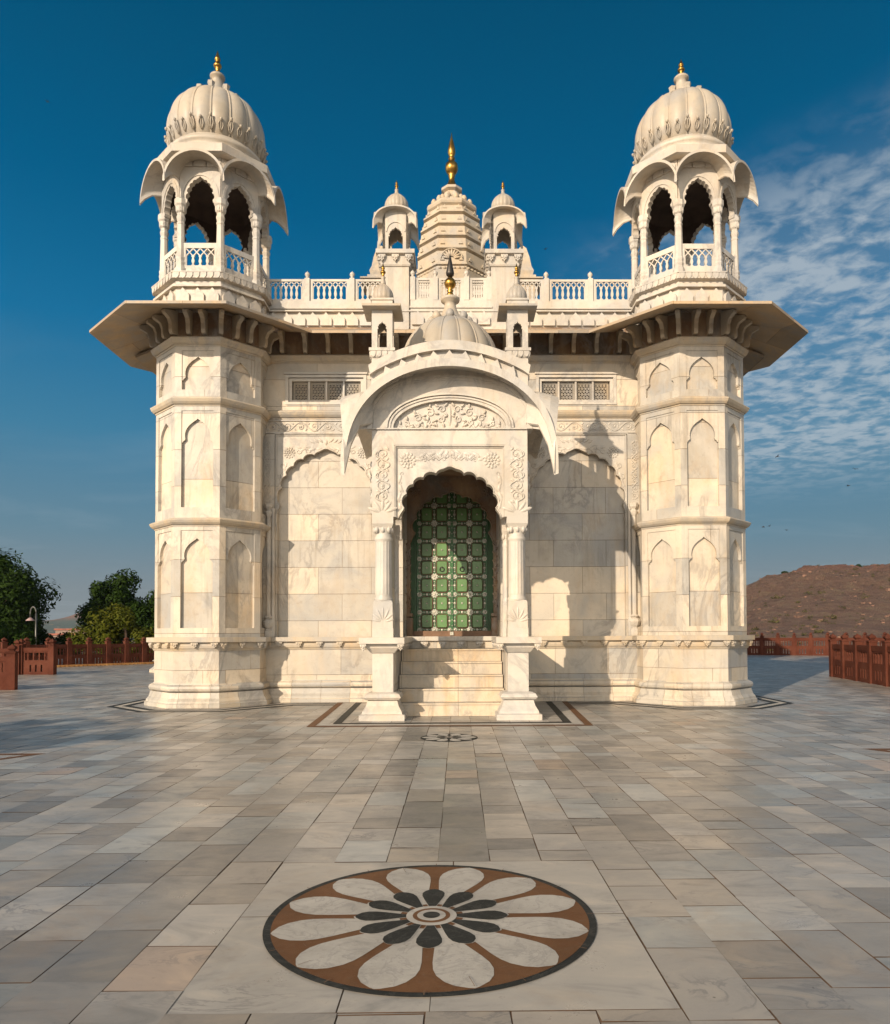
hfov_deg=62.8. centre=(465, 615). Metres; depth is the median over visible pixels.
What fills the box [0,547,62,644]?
broadleaf tree
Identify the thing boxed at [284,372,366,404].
window
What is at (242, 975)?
floor
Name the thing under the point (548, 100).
sky
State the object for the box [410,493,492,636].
door
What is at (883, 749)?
corner border inlay
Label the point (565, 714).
porch border inlay
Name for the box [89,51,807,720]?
marble pavilion
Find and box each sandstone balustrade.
[0,637,153,666]
[0,640,19,674]
[0,644,18,689]
[19,639,57,674]
[747,632,829,655]
[825,632,886,655]
[828,633,889,686]
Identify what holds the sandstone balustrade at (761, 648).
on the floor
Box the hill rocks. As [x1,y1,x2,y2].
[747,564,889,645]
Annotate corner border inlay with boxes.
[0,753,44,759]
[868,748,889,751]
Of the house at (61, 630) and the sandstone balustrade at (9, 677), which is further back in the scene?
the house at (61, 630)
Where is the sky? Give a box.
[0,0,889,619]
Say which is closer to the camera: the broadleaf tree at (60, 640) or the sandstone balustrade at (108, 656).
the sandstone balustrade at (108, 656)
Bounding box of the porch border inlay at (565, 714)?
[307,701,591,726]
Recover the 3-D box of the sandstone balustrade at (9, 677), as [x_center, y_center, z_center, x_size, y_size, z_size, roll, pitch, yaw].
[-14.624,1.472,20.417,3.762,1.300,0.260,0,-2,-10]
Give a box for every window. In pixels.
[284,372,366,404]
[535,372,617,404]
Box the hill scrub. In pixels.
[749,563,889,650]
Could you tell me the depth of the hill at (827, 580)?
133.76 m
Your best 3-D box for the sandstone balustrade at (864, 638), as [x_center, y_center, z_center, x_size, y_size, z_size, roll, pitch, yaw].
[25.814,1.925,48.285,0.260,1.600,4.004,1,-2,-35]
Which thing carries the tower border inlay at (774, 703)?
on the floor
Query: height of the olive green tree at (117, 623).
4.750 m
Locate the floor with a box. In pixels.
[0,653,889,1023]
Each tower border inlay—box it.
[107,699,336,711]
[569,695,791,708]
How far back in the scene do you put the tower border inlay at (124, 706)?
15.21 m
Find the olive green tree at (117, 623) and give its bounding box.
[66,601,153,660]
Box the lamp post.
[25,606,36,644]
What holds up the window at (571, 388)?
in the marble pavilion
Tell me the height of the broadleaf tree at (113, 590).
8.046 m
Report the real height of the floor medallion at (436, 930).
0.009 m
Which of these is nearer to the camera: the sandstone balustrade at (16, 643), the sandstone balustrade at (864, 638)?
the sandstone balustrade at (16, 643)
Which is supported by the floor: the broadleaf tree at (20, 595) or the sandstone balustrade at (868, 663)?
the sandstone balustrade at (868, 663)
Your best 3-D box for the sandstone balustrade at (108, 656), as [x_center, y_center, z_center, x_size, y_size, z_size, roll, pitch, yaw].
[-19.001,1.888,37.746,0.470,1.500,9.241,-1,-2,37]
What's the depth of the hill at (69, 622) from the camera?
672.20 m
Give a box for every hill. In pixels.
[42,613,133,639]
[746,564,889,652]
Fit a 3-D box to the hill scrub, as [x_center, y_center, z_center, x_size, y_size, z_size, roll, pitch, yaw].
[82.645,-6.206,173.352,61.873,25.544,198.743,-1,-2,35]
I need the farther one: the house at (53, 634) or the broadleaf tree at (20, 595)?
the house at (53, 634)
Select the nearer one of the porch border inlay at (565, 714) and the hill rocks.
the porch border inlay at (565, 714)
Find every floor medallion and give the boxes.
[262,864,596,996]
[420,734,477,741]
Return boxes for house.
[46,633,83,638]
[54,628,84,632]
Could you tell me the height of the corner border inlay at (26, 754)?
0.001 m
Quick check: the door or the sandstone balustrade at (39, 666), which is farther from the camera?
the sandstone balustrade at (39, 666)
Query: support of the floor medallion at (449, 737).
on the floor
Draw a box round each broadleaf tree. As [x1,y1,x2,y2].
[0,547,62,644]
[0,619,35,653]
[31,629,82,659]
[74,568,154,643]
[142,590,154,628]

